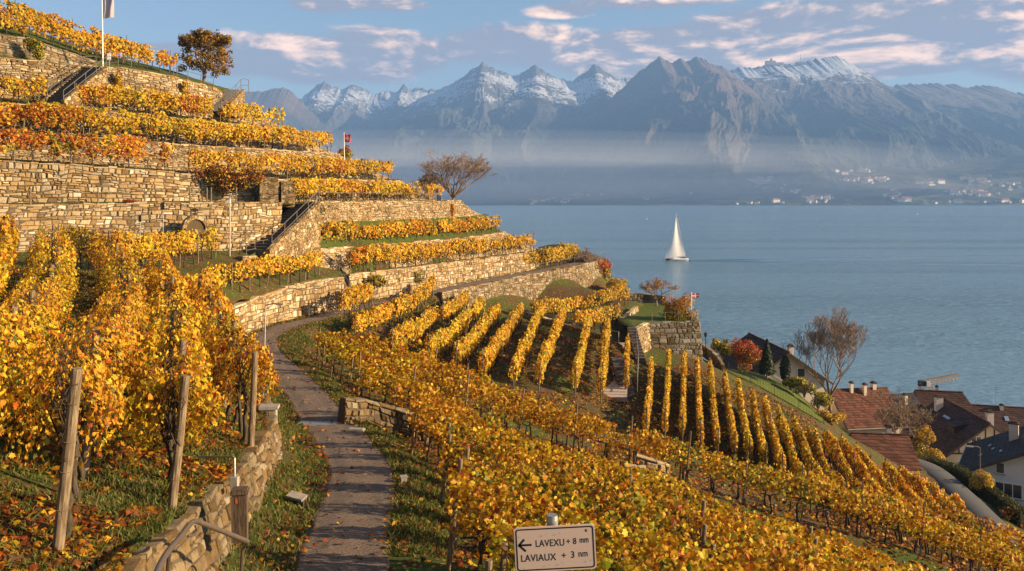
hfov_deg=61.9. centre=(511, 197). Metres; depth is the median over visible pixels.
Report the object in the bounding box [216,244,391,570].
grass
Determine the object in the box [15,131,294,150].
ground
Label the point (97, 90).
vine row
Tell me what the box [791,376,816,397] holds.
bush
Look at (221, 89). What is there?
ground
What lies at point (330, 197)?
stone wall
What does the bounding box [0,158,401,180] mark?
ground
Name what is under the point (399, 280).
stone wall
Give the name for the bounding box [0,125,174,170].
vine row
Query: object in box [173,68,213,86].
railing
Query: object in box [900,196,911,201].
house
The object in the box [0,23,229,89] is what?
ground
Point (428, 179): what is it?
bare shrub
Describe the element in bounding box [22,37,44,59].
creeper
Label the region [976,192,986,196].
house
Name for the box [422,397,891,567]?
vine row
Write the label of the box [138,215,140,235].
sign
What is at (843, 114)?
mountain
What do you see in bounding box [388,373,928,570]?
vine row
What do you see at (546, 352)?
vine row
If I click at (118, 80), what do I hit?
creeper
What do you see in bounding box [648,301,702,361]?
stone wall
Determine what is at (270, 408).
boundary stone
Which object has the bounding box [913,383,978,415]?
house
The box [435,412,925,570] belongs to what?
vine row
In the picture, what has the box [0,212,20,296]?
vine row
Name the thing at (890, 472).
vine row
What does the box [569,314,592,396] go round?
vine row
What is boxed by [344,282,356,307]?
stone stair
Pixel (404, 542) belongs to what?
fallen leaves
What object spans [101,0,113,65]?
flagpole
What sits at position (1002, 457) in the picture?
house
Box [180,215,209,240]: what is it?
arched niche
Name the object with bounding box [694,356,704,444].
vine row
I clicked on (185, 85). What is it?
creeper
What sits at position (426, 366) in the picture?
vine row
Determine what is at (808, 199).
house
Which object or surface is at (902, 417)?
bare tree
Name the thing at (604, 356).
vine row
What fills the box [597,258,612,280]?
bush
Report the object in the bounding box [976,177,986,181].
house
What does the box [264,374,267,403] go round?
wooden post
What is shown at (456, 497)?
vine row
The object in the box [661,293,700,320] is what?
bush
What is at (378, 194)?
railing
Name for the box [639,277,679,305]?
bare tree
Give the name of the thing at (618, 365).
iron stair
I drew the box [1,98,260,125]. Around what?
ground
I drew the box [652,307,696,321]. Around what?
railing
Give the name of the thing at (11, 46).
stone wall
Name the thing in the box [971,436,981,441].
window
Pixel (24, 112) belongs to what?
vine row
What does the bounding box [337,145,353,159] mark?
bush
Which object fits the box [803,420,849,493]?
vine row
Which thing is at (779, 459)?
vine row
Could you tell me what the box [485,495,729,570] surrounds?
vine row
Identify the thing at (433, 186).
vine row
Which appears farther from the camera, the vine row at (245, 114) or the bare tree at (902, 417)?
the bare tree at (902, 417)
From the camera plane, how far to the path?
22.46 m
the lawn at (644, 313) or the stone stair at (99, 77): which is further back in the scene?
the lawn at (644, 313)
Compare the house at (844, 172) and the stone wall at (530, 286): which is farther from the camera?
the house at (844, 172)
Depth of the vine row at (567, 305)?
85.14 m
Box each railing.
[38,56,95,100]
[63,56,118,99]
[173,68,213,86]
[225,78,248,104]
[239,231,247,253]
[246,239,267,255]
[271,190,319,243]
[314,192,449,202]
[339,264,352,290]
[449,251,604,289]
[526,308,618,342]
[630,321,638,392]
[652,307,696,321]
[702,338,722,363]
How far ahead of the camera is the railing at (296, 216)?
63.23 m
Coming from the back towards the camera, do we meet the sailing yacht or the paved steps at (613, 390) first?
the sailing yacht
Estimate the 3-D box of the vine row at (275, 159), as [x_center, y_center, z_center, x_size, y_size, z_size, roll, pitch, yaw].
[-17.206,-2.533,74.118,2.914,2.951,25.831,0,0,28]
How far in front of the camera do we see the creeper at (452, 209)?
90.93 m
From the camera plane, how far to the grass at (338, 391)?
24.03 m
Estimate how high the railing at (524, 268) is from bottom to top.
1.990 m
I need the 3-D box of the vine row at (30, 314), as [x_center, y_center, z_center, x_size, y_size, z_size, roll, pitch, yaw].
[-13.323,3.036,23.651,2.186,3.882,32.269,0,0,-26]
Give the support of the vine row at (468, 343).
on the ground at (558, 289)
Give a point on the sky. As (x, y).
(375, 46)
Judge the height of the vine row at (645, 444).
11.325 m
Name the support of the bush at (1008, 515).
on the ground at (558, 289)
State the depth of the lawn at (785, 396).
82.69 m
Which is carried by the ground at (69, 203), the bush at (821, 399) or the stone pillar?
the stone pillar
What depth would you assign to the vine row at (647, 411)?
53.49 m
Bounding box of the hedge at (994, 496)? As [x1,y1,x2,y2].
[924,456,1023,528]
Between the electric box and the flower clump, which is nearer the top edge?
the electric box
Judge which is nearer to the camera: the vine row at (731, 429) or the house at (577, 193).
the vine row at (731, 429)
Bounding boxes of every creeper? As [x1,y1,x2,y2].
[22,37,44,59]
[114,70,123,92]
[181,80,190,95]
[188,164,265,195]
[363,274,386,289]
[414,270,425,283]
[450,204,454,215]
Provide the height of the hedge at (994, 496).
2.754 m
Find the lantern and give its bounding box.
[704,332,707,357]
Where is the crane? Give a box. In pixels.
[918,373,959,389]
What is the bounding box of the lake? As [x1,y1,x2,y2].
[467,205,1023,406]
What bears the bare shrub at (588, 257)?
on the ground at (558, 289)
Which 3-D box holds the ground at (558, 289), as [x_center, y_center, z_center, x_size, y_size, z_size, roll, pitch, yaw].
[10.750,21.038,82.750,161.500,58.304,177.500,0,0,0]
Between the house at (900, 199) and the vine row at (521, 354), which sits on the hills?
the house at (900, 199)
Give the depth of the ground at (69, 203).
57.68 m
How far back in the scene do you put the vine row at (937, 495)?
50.14 m
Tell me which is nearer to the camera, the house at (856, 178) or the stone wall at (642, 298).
the stone wall at (642, 298)
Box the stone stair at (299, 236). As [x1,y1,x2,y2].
[243,202,319,259]
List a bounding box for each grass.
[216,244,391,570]
[277,297,472,570]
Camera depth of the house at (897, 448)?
79.03 m
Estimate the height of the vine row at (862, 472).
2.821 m
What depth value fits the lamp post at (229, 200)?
57.36 m
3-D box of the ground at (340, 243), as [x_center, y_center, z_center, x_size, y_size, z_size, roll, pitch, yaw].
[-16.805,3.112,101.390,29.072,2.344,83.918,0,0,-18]
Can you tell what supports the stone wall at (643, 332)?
on the ground at (558, 289)
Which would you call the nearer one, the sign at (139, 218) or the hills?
the sign at (139, 218)
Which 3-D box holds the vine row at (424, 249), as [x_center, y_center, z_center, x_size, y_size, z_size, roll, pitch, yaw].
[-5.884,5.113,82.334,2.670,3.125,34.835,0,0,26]
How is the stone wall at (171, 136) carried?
on the ground at (164, 141)
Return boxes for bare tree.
[418,148,498,199]
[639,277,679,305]
[777,306,868,413]
[866,388,937,439]
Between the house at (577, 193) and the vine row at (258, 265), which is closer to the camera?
the vine row at (258, 265)
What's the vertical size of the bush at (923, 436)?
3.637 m
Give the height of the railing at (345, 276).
3.068 m
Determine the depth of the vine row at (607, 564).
9.14 m
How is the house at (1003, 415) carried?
on the ground at (558, 289)
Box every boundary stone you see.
[258,404,279,420]
[400,474,407,484]
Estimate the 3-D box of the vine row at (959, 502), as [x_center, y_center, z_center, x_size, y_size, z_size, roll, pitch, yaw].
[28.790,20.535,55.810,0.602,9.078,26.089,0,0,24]
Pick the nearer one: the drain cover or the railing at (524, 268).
the drain cover
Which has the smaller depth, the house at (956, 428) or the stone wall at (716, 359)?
the stone wall at (716, 359)
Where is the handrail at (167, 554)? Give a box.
[154,518,249,570]
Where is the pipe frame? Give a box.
[198,456,238,489]
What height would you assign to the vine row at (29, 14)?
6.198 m
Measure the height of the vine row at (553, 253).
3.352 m
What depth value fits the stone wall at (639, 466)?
34.54 m
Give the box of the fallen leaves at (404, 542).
[209,265,490,570]
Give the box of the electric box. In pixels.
[107,53,110,66]
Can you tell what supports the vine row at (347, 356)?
on the ground at (558, 289)
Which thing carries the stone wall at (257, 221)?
on the ground at (234, 295)
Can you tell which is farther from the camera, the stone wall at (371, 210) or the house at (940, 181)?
the house at (940, 181)
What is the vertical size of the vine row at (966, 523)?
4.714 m
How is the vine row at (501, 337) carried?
on the ground at (558, 289)
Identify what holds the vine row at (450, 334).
on the ground at (558, 289)
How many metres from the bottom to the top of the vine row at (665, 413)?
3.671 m
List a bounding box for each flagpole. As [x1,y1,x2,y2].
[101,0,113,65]
[344,134,350,159]
[691,292,698,311]
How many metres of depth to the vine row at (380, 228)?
78.42 m
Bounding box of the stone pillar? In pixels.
[257,177,294,206]
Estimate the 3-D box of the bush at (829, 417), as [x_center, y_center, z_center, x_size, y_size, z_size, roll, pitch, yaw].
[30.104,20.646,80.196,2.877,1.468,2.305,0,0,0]
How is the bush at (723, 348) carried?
on the ground at (558, 289)
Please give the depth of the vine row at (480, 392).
37.09 m
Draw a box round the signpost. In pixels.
[514,513,596,570]
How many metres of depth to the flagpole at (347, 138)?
83.00 m
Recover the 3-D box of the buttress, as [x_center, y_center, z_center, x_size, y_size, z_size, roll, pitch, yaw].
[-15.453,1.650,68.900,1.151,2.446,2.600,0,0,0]
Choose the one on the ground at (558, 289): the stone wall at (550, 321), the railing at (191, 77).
the stone wall at (550, 321)
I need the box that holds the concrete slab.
[346,427,364,431]
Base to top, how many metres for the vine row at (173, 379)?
3.844 m
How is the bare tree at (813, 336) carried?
on the ground at (558, 289)
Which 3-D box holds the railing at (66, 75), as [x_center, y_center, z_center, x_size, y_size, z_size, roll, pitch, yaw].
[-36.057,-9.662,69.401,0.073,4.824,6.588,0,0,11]
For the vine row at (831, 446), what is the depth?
52.13 m
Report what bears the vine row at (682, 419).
on the ground at (558, 289)
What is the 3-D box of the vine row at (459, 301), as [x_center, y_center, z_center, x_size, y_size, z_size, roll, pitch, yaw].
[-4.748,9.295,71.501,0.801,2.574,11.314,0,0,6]
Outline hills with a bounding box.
[434,155,1023,204]
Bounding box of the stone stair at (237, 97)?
[207,89,244,117]
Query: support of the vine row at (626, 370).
on the ground at (558, 289)
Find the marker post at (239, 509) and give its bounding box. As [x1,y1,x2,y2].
[230,486,249,542]
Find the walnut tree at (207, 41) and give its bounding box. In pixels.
[173,27,233,81]
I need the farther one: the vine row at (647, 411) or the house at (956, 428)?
the house at (956, 428)
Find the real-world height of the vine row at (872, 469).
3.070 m
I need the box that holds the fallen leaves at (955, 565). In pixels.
[344,308,1000,570]
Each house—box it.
[573,192,582,195]
[719,332,832,409]
[771,198,779,202]
[806,198,815,202]
[822,381,907,433]
[840,171,848,174]
[849,424,922,472]
[850,176,858,180]
[893,393,926,447]
[897,198,904,202]
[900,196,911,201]
[910,394,1001,463]
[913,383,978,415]
[935,179,945,183]
[952,199,962,203]
[958,420,1023,509]
[968,178,974,182]
[971,403,1023,432]
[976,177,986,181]
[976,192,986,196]
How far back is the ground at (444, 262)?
83.09 m
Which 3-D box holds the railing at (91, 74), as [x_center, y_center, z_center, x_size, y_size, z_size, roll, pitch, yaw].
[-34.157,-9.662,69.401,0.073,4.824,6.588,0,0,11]
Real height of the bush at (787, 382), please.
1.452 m
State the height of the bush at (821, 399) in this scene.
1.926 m
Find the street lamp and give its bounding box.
[966,445,980,472]
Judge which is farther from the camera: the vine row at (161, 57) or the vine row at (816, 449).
the vine row at (161, 57)
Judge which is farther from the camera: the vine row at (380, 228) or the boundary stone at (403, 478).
the vine row at (380, 228)
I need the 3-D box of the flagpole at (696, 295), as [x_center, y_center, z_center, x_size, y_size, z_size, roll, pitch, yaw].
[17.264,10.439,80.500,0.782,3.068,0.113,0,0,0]
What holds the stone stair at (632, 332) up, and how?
on the ground at (558, 289)
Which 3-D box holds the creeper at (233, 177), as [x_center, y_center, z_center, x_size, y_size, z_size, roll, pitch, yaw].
[-21.109,-1.157,63.001,5.876,2.702,1.297,0,0,0]
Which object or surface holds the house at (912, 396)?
on the ground at (558, 289)
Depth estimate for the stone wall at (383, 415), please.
31.59 m
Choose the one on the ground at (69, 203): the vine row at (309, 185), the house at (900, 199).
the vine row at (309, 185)
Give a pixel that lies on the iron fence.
(774, 389)
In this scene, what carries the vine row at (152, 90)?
on the ground at (26, 101)
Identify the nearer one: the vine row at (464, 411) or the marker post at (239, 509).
the marker post at (239, 509)
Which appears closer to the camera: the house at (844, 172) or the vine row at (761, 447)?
the vine row at (761, 447)
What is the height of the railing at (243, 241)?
1.919 m
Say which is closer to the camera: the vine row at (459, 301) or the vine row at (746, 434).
the vine row at (746, 434)
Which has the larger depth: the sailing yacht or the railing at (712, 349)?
the sailing yacht
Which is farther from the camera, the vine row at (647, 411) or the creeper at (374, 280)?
the creeper at (374, 280)
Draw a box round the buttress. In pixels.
[320,203,327,228]
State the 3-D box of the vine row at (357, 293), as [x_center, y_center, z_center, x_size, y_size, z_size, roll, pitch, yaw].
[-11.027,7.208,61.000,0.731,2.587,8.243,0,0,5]
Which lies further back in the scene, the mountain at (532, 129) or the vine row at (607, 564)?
the mountain at (532, 129)
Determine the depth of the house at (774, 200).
3961.23 m
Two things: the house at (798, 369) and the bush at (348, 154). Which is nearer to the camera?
the bush at (348, 154)
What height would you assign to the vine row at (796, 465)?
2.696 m
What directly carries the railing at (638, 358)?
on the stone stair at (632, 332)
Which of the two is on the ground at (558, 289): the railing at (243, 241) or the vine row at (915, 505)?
the vine row at (915, 505)
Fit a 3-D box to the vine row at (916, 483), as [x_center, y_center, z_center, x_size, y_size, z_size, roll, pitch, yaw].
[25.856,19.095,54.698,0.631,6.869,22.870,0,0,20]
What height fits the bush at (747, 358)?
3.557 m
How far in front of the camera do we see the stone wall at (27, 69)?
72.70 m
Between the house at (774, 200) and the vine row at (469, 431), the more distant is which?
the house at (774, 200)
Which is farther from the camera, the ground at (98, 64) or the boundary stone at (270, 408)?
the ground at (98, 64)
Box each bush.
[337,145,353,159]
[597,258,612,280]
[606,277,627,291]
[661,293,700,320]
[710,337,732,357]
[728,337,761,374]
[782,376,795,389]
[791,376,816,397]
[809,392,834,409]
[816,408,846,425]
[912,425,935,457]
[924,447,945,459]
[968,469,994,491]
[997,506,1018,520]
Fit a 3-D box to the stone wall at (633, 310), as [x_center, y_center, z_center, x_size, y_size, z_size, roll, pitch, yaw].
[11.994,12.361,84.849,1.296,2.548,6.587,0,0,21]
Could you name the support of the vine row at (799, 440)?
on the ground at (558, 289)
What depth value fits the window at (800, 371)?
95.05 m
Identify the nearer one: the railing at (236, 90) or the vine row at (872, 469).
the vine row at (872, 469)
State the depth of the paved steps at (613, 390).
58.42 m
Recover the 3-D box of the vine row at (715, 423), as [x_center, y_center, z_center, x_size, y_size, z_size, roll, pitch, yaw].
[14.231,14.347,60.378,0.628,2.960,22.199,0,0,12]
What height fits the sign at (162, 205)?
2.135 m
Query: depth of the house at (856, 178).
4369.47 m
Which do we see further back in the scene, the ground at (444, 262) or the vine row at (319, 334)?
the ground at (444, 262)
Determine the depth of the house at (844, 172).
4490.57 m
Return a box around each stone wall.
[0,34,95,65]
[0,57,279,126]
[0,103,331,152]
[0,131,390,178]
[0,160,255,202]
[0,201,282,251]
[118,386,284,570]
[232,277,343,333]
[236,247,341,269]
[256,178,444,201]
[310,200,481,221]
[322,231,536,273]
[337,397,428,442]
[343,247,544,300]
[436,258,608,307]
[525,311,612,341]
[619,306,638,328]
[619,464,648,470]
[624,293,665,302]
[630,322,650,352]
[636,453,669,479]
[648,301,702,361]
[702,344,724,370]
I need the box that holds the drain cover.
[297,421,339,425]
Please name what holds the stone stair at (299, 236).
on the ground at (234, 295)
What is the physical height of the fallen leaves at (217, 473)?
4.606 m
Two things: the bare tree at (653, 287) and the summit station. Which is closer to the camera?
the bare tree at (653, 287)
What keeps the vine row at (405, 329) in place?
on the ground at (558, 289)
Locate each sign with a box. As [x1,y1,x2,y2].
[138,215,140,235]
[161,202,164,231]
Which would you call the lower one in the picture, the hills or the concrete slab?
the concrete slab
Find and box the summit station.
[765,55,804,65]
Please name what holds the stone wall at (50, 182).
on the ground at (69, 203)
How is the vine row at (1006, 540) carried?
on the ground at (558, 289)
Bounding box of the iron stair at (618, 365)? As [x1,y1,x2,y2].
[612,358,633,398]
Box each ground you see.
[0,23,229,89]
[0,56,224,91]
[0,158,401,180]
[0,200,443,204]
[0,250,342,570]
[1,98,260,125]
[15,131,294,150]
[96,63,228,89]
[218,207,1023,570]
[245,214,500,258]
[350,249,538,273]
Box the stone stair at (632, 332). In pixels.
[627,327,645,364]
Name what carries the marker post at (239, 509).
on the ground at (558, 289)
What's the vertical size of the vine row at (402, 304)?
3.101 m
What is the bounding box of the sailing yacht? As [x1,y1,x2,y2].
[663,213,688,260]
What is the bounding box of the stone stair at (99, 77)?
[41,66,106,107]
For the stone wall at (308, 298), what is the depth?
56.15 m
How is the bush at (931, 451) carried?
on the ground at (558, 289)
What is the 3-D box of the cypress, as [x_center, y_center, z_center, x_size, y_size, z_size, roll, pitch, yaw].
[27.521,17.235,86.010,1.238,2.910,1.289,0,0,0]
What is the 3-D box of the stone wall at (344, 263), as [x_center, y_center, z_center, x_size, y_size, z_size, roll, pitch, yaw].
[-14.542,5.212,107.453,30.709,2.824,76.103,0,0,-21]
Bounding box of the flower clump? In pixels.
[123,199,136,202]
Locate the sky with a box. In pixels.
[0,0,1023,98]
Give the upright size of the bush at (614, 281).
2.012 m
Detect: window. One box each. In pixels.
[797,368,805,377]
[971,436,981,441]
[993,480,1022,500]
[995,462,1004,475]
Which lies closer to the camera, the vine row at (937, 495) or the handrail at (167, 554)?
the handrail at (167, 554)
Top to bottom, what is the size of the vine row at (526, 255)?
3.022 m
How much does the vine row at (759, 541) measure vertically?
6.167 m
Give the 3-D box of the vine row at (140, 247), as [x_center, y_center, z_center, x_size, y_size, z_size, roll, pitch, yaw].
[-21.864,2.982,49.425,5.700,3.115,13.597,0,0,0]
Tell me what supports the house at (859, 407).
on the ground at (558, 289)
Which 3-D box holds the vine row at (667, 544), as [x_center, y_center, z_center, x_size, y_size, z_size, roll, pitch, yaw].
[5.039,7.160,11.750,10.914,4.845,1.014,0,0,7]
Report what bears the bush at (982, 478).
on the ground at (558, 289)
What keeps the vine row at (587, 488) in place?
on the ground at (558, 289)
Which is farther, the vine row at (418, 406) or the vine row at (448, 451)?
the vine row at (418, 406)
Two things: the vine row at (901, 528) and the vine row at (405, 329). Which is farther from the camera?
the vine row at (405, 329)
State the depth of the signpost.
5.15 m
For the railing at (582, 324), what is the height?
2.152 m
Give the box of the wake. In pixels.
[690,260,1023,265]
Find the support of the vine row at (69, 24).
on the ground at (62, 46)
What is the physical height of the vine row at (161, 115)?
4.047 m
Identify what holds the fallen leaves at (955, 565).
on the ground at (558, 289)
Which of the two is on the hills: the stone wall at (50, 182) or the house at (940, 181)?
the house at (940, 181)
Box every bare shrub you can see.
[411,171,442,194]
[567,246,600,262]
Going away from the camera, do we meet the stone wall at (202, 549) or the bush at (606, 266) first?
the stone wall at (202, 549)
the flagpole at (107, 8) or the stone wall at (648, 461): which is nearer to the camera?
the stone wall at (648, 461)
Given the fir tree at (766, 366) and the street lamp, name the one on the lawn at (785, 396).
the fir tree at (766, 366)
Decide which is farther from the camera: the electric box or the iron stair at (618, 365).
the electric box
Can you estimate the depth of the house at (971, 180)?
4279.10 m
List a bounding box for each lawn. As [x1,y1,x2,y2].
[614,303,690,329]
[725,368,822,421]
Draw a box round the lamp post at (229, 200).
[227,194,237,255]
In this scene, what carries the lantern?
on the ground at (558, 289)
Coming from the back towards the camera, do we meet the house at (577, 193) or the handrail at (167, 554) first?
the house at (577, 193)
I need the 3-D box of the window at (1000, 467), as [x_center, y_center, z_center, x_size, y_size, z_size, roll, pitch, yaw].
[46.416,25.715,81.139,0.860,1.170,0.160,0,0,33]
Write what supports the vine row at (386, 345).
on the ground at (558, 289)
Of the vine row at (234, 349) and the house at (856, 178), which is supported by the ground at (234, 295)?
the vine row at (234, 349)
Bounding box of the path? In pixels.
[251,254,602,570]
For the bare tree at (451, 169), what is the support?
on the ground at (69, 203)
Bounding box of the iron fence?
[728,362,823,422]
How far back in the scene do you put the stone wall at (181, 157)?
65.85 m
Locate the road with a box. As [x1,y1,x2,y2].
[918,458,1017,546]
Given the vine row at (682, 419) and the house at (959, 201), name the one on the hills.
the house at (959, 201)
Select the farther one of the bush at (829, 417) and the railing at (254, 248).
the bush at (829, 417)
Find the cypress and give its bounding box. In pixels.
[779,355,790,379]
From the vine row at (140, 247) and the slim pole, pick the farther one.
the vine row at (140, 247)
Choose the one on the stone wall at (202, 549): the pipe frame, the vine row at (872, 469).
the pipe frame
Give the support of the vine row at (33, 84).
on the ground at (26, 101)
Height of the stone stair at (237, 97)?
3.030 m
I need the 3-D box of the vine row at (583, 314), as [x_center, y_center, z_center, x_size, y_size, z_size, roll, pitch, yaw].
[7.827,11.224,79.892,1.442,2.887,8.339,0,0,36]
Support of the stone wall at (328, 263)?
on the ground at (558, 289)
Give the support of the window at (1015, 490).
in the house at (1002, 457)
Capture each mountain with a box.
[245,87,352,154]
[298,81,439,153]
[351,62,630,196]
[543,56,842,196]
[731,56,1023,171]
[889,83,1023,149]
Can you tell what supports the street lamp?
on the ground at (558, 289)
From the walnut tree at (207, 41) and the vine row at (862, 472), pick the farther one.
the walnut tree at (207, 41)
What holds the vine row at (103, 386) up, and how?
on the ground at (234, 295)
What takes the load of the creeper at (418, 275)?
attached to the stone wall at (399, 280)
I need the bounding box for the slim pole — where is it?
[262,303,282,398]
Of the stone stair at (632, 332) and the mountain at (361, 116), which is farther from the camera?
the mountain at (361, 116)
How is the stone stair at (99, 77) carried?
on the ground at (26, 101)
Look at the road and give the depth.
74.32 m
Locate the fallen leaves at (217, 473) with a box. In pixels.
[0,264,269,570]
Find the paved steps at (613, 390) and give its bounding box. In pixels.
[604,342,626,401]
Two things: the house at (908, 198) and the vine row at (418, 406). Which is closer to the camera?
the vine row at (418, 406)
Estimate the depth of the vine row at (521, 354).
57.50 m
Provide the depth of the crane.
126.64 m
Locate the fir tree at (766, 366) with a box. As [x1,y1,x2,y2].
[758,339,776,377]
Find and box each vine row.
[0,0,126,57]
[0,2,170,72]
[0,10,178,75]
[0,73,48,103]
[0,100,288,149]
[0,102,83,134]
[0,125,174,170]
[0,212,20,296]
[0,224,79,428]
[0,227,153,552]
[60,224,222,270]
[75,83,213,119]
[87,108,333,152]
[103,84,211,118]
[117,246,225,509]
[181,275,283,446]
[184,248,322,298]
[186,144,394,179]
[217,99,285,126]
[281,215,501,242]
[288,175,421,207]
[314,327,436,372]
[318,334,492,412]
[320,330,468,381]
[328,339,520,427]
[337,282,373,318]
[346,232,536,273]
[348,355,1023,570]
[351,273,435,336]
[353,352,1023,570]
[387,302,439,351]
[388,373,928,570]
[407,398,855,551]
[413,392,888,562]
[422,183,443,200]
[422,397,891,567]
[423,294,485,363]
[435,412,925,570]
[438,290,469,328]
[438,427,902,570]
[441,421,920,570]
[443,467,838,570]
[450,458,860,570]
[452,300,500,366]
[458,447,901,570]
[477,302,523,375]
[478,544,705,570]
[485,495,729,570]
[489,521,774,570]
[508,303,544,388]
[518,251,545,267]
[529,284,630,319]
[534,307,566,392]
[538,242,578,267]
[567,560,684,570]
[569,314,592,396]
[570,302,622,328]
[596,316,610,402]
[622,333,630,388]
[641,354,654,433]
[661,348,671,438]
[677,349,687,441]
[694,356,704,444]
[707,357,720,453]
[721,366,738,456]
[734,376,753,465]
[749,387,768,473]
[761,395,786,484]
[776,404,806,486]
[790,412,824,507]
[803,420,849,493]
[808,470,1020,569]
[822,429,873,520]
[833,483,1023,570]
[839,433,889,519]
[853,441,908,533]
[854,486,1023,568]
[875,489,1023,544]
[881,457,926,506]
[897,462,942,534]
[915,469,957,522]
[941,488,969,528]
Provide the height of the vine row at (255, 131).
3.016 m

